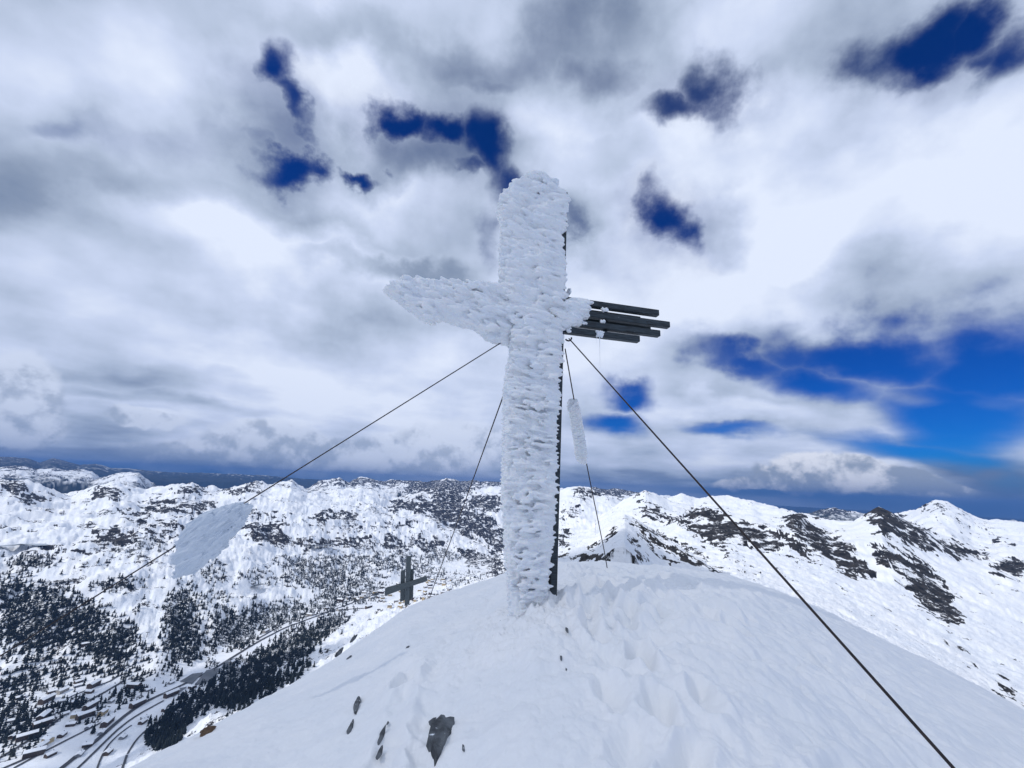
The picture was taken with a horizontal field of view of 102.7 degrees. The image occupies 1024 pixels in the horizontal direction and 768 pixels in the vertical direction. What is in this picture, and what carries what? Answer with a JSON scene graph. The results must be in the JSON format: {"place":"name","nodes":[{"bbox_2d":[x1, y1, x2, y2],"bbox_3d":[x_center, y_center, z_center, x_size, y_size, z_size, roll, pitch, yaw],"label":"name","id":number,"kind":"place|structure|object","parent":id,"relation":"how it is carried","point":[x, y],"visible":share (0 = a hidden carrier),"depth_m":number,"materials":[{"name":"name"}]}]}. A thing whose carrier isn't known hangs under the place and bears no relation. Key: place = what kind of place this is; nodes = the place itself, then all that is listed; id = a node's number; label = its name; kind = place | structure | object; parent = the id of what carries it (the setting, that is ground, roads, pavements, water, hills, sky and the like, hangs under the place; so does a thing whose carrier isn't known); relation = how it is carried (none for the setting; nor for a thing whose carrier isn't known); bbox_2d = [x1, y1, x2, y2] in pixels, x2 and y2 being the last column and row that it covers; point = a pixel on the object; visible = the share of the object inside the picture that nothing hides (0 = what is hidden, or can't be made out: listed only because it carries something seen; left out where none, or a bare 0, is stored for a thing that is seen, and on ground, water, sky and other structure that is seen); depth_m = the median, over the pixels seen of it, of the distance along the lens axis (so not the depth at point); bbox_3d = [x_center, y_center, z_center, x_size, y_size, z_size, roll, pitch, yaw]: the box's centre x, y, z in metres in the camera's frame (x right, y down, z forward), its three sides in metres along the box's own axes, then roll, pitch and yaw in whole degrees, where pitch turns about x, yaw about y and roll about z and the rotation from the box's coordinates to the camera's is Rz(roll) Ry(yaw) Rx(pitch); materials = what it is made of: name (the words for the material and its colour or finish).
{"place":"outdoors","nodes":[
{"label":"outdoors","id":0,"kind":"place"},
{"bbox_2d":[3,758,26,767],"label":"road","id":1,"kind":"structure","parent":0,"point":[14,763],"depth_m":844.77,"materials":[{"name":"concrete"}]},
{"bbox_2d":[0,544,47,545],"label":"lake","id":2,"kind":"structure","parent":0,"point":[22,544],"depth_m":1712.79,"materials":[{"name":"white ice"}]},
{"bbox_2d":[13,721,101,767],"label":"road","id":3,"kind":"structure","parent":0,"point":[55,745],"depth_m":907.40,"materials":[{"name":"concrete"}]},
{"bbox_2d":[0,681,122,757],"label":"road","id":4,"kind":"structure","parent":0,"point":[50,725],"depth_m":988.77,"materials":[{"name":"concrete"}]},
{"bbox_2d":[68,677,116,697],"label":"road","id":5,"kind":"structure","parent":0,"point":[95,686],"depth_m":1158.14,"materials":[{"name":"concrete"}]},
{"bbox_2d":[96,725,131,767],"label":"road","id":6,"kind":"structure","parent":0,"point":[98,764],"depth_m":909.19,"materials":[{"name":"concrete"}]},
{"bbox_2d":[77,700,164,767],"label":"road","id":7,"kind":"structure","parent":0,"point":[89,756],"depth_m":952.73,"materials":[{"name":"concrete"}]},
{"bbox_2d":[121,731,144,767],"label":"road","id":8,"kind":"structure","parent":0,"point":[124,761],"depth_m":892.14,"materials":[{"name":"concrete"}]},
{"bbox_2d":[181,672,202,683],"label":"car park","id":9,"kind":"structure","parent":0,"point":[192,678],"depth_m":1228.76,"materials":[{"name":"grey asphalt"}]},
{"bbox_2d":[199,725,216,736],"bbox_3d":[-2.810,3.206,3.772,0.104,0.087,0.126,3,-14,0],"label":"earth clod","id":10,"kind":"object","parent":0,"point":[206,730],"visible":0.73,"depth_m":3.76,"materials":[{"name":"brown soil"}]},
{"bbox_2d":[196,668,220,684],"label":"car park","id":11,"kind":"structure","parent":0,"point":[207,675],"depth_m":1252.44,"materials":[{"name":"grey asphalt"}]},
{"bbox_2d":[59,591,384,767],"bbox_3d":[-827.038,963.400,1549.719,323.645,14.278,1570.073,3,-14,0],"label":"road","id":12,"kind":"structure","parent":0,"point":[98,738],"depth_m":1112.46,"materials":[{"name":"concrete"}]},
{"bbox_2d":[221,658,233,667],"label":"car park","id":13,"kind":"structure","parent":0,"point":[226,662],"depth_m":1335.73,"materials":[{"name":"grey asphalt"}]},
{"bbox_2d":[256,608,360,639],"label":"road","id":14,"kind":"structure","parent":0,"point":[298,618],"depth_m":1752.41,"materials":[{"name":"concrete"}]},
{"bbox_2d":[0,457,1023,767],"bbox_3d":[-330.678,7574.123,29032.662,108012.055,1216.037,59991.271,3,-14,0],"label":"terrain","id":15,"kind":"structure","parent":0,"point":[940,583],"depth_m":1613.76,"materials":[{"name":"white snow"}]},
{"bbox_2d":[6,717,14,723],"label":"house","id":16,"kind":"structure","parent":15,"relation":"on","point":[10,720],"depth_m":973.81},
{"bbox_2d":[8,731,20,739],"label":"house","id":17,"kind":"structure","parent":15,"relation":"on","point":[10,737],"depth_m":919.18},
{"bbox_2d":[15,729,38,742],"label":"house","id":18,"kind":"structure","parent":15,"relation":"on","point":[23,736],"depth_m":919.02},
{"bbox_2d":[22,745,46,758],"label":"house","id":19,"kind":"structure","parent":15,"relation":"on","point":[32,752],"depth_m":869.64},
{"bbox_2d":[33,739,49,747],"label":"house","id":20,"kind":"structure","parent":15,"relation":"on","point":[44,742],"depth_m":895.74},
{"bbox_2d":[32,716,53,727],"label":"house","id":21,"kind":"structure","parent":15,"relation":"on","point":[48,720],"depth_m":970.89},
{"bbox_2d":[35,708,52,720],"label":"house","id":22,"kind":"structure","parent":15,"relation":"on","point":[43,714],"depth_m":992.00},
{"bbox_2d":[37,692,56,704],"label":"house","id":23,"kind":"structure","parent":15,"relation":"on","point":[45,699],"depth_m":1060.55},
{"bbox_2d":[41,735,54,742],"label":"house","id":24,"kind":"structure","parent":15,"relation":"on","point":[50,738],"depth_m":913.79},
{"bbox_2d":[43,749,58,758],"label":"house","id":25,"kind":"structure","parent":15,"relation":"on","point":[53,752],"depth_m":871.22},
{"bbox_2d":[47,688,57,694],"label":"house","id":26,"kind":"structure","parent":15,"relation":"on","point":[51,691],"depth_m":1104.65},
{"bbox_2d":[56,677,61,686],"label":"conifer","id":27,"kind":"object","parent":15,"relation":"on","point":[59,683],"visible":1,"depth_m":1134.61,"materials":[{"name":"green plant"}]},
{"bbox_2d":[56,730,68,738],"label":"house","id":28,"kind":"structure","parent":15,"relation":"on","point":[62,734],"depth_m":933.79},
{"bbox_2d":[56,685,69,694],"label":"house","id":29,"kind":"structure","parent":15,"relation":"on","point":[62,690],"depth_m":1108.22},
{"bbox_2d":[60,710,69,715],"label":"house","id":30,"kind":"structure","parent":15,"relation":"on","point":[67,712],"depth_m":1010.32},
{"bbox_2d":[65,721,76,726],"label":"house","id":31,"kind":"structure","parent":15,"relation":"on","point":[71,724],"depth_m":974.36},
{"bbox_2d":[71,696,76,707],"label":"conifer","id":32,"kind":"object","parent":15,"relation":"on","point":[74,703],"visible":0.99,"depth_m":1046.77,"materials":[{"name":"green plant"}]},
{"bbox_2d":[70,711,83,718],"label":"house","id":33,"kind":"structure","parent":15,"relation":"on","point":[73,715],"depth_m":1002.74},
{"bbox_2d":[73,683,81,687],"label":"house","id":34,"kind":"structure","parent":15,"relation":"on","point":[77,685],"depth_m":1136.99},
{"bbox_2d":[73,678,83,683],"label":"house","id":35,"kind":"structure","parent":15,"relation":"on","point":[80,680],"depth_m":1156.82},
{"bbox_2d":[74,749,84,757],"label":"house","id":36,"kind":"structure","parent":15,"relation":"on","point":[80,753],"depth_m":876.69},
{"bbox_2d":[75,708,95,720],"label":"house","id":37,"kind":"structure","parent":15,"relation":"on","point":[87,714],"depth_m":1006.16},
{"bbox_2d":[81,641,89,647],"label":"house","id":38,"kind":"structure","parent":15,"relation":"on","point":[83,644],"depth_m":1266.78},
{"bbox_2d":[81,741,93,747],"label":"house","id":39,"kind":"structure","parent":15,"relation":"on","point":[87,744],"depth_m":907.12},
{"bbox_2d":[84,723,93,729],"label":"house","id":40,"kind":"structure","parent":15,"relation":"on","point":[89,726],"depth_m":968.55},
{"bbox_2d":[84,689,94,693],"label":"house","id":41,"kind":"structure","parent":15,"relation":"on","point":[89,691],"depth_m":1114.41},
{"bbox_2d":[81,698,99,710],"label":"house","id":42,"kind":"structure","parent":15,"relation":"on","point":[92,704],"depth_m":1044.78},
{"bbox_2d":[90,723,95,733],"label":"conifer","id":43,"kind":"object","parent":15,"relation":"on","point":[93,730],"visible":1,"depth_m":953.08,"materials":[{"name":"green plant"}]},
{"bbox_2d":[86,678,101,688],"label":"house","id":44,"kind":"structure","parent":15,"relation":"on","point":[93,684],"depth_m":1145.20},
{"bbox_2d":[97,728,105,735],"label":"house","id":45,"kind":"structure","parent":15,"relation":"on","point":[101,731],"depth_m":950.06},
{"bbox_2d":[97,707,108,715],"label":"house","id":46,"kind":"structure","parent":15,"relation":"on","point":[103,711],"depth_m":1026.12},
{"bbox_2d":[99,714,115,727],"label":"house","id":47,"kind":"structure","parent":15,"relation":"on","point":[107,721],"depth_m":986.61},
{"bbox_2d":[102,746,114,755],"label":"house","id":48,"kind":"structure","parent":15,"relation":"on","point":[107,751],"depth_m":889.00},
{"bbox_2d":[107,697,115,703],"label":"house","id":49,"kind":"structure","parent":15,"relation":"on","point":[111,700],"depth_m":1076.87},
{"bbox_2d":[118,732,128,739],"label":"house","id":50,"kind":"structure","parent":15,"relation":"on","point":[123,736],"depth_m":941.68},
{"bbox_2d":[126,681,142,688],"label":"house","id":51,"kind":"structure","parent":15,"relation":"on","point":[132,685],"depth_m":1157.66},
{"bbox_2d":[128,697,146,708],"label":"house","id":52,"kind":"structure","parent":15,"relation":"on","point":[138,702],"depth_m":1072.08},
{"bbox_2d":[137,717,148,724],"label":"house","id":53,"kind":"structure","parent":15,"relation":"on","point":[143,721],"depth_m":1002.38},
{"bbox_2d":[163,687,179,698],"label":"house","id":54,"kind":"structure","parent":15,"relation":"on","point":[168,694],"depth_m":1128.50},
{"bbox_2d":[178,729,182,739],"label":"conifer","id":55,"kind":"object","parent":15,"relation":"on","point":[180,736],"visible":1,"depth_m":788.64,"materials":[{"name":"green plant"}]},
{"bbox_2d":[183,724,186,733],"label":"conifer","id":56,"kind":"object","parent":15,"relation":"on","point":[184,730],"visible":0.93,"depth_m":855.61,"materials":[{"name":"green plant"}]},
{"bbox_2d":[0,534,487,759],"bbox_3d":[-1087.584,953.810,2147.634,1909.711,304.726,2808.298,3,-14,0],"label":"forest","id":57,"kind":"object","parent":15,"relation":"on","point":[269,659],"visible":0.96,"depth_m":1312.38,"materials":[{"name":"green plant"}]},
{"bbox_2d":[130,560,1023,767],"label":"snow","id":58,"kind":"structure","parent":15,"relation":"on","point":[670,667],"depth_m":3.04,"materials":[{"name":"white snow"}]},
{"bbox_2d":[335,647,343,657],"bbox_3d":[-6.838,10.614,16.158,0.234,0.389,0.347,-9,-18,39],"label":"stone","id":59,"kind":"object","parent":58,"relation":"on","point":[339,652],"visible":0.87,"depth_m":16.10,"materials":[{"name":"stone"}]},
{"bbox_2d":[346,719,353,733],"bbox_3d":[-1.180,2.511,3.004,0.041,0.043,0.221,5,-14,-9],"label":"rock","id":60,"kind":"object","parent":58,"relation":"on","point":[349,729],"visible":1,"depth_m":2.97,"materials":[{"name":"stone"}]},
{"bbox_2d":[353,696,360,713],"bbox_3d":[-1.253,2.586,3.303,0.050,0.062,0.341,5,-14,-12],"label":"rock","id":61,"kind":"object","parent":58,"relation":"on","point":[357,702],"visible":0.99,"depth_m":3.27,"materials":[{"name":"stone"}]},
{"bbox_2d":[376,745,382,759],"bbox_3d":[-0.788,2.203,2.447,0.030,0.029,0.113,3,-14,0],"label":"rock","id":62,"kind":"object","parent":58,"relation":"on","point":[379,753],"visible":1,"depth_m":2.43,"materials":[{"name":"stone"}]},
{"bbox_2d":[377,725,385,744],"bbox_3d":[-0.844,2.268,2.629,0.035,0.033,0.239,3,-14,0],"label":"rock","id":63,"kind":"object","parent":58,"relation":"on","point":[381,735],"visible":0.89,"depth_m":2.64,"materials":[{"name":"stone"}]},
{"bbox_2d":[385,556,426,605],"bbox_3d":[-4.498,8.424,17.556,1.779,2.081,0.662,3,-14,0],"label":"memorial cross","id":64,"kind":"object","parent":58,"relation":"on","point":[404,587],"visible":1,"depth_m":17.48,"materials":[{"name":"grey wood"}]},
{"bbox_2d":[426,714,454,765],"bbox_3d":[-0.416,2.097,2.400,0.153,0.172,0.404,3,-14,0],"label":"rock","id":65,"kind":"object","parent":58,"relation":"on","point":[441,726],"visible":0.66,"depth_m":2.36,"materials":[{"name":"stone"}]},
{"bbox_2d":[382,170,669,616],"bbox_3d":[0.255,-0.159,4.470,3.384,5.199,0.473,5,-14,-12],"label":"summit cross","id":66,"kind":"object","parent":58,"relation":"on","point":[527,311],"visible":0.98,"depth_m":4.37,"materials":[{"name":"metal"}]},
{"bbox_2d":[0,343,500,656],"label":"guy wire","id":67,"kind":"object","parent":66,"relation":"attached to","point":[204,539],"visible":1,"depth_m":3.58,"materials":[{"name":"metal"}]},
{"bbox_2d":[429,397,502,597],"bbox_3d":[-1.018,2.576,7.063,0.014,3.818,6.414,6,-14,-15],"label":"guy wire","id":68,"kind":"object","parent":66,"relation":"attached to","point":[469,488],"visible":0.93,"depth_m":5.89,"materials":[{"name":"metal"}]},
{"bbox_2d":[565,349,607,567],"bbox_3d":[0.998,1.236,5.573,0.186,2.761,2.577,-3,-15,21],"label":"guy wire","id":69,"kind":"object","parent":66,"relation":"attached to","point":[577,430],"visible":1,"depth_m":5.19,"materials":[{"name":"metal"}]},
{"bbox_2d":[568,338,954,767],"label":"guy wire","id":70,"kind":"object","parent":66,"relation":"attached to","point":[923,734],"visible":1,"depth_m":2.09,"materials":[{"name":"metal"}]},
{"bbox_2d":[0,0,1023,518],"label":"sky","id":71,"kind":"structure","parent":0,"point":[208,208],"materials":[{"name":"white"}]}
]}

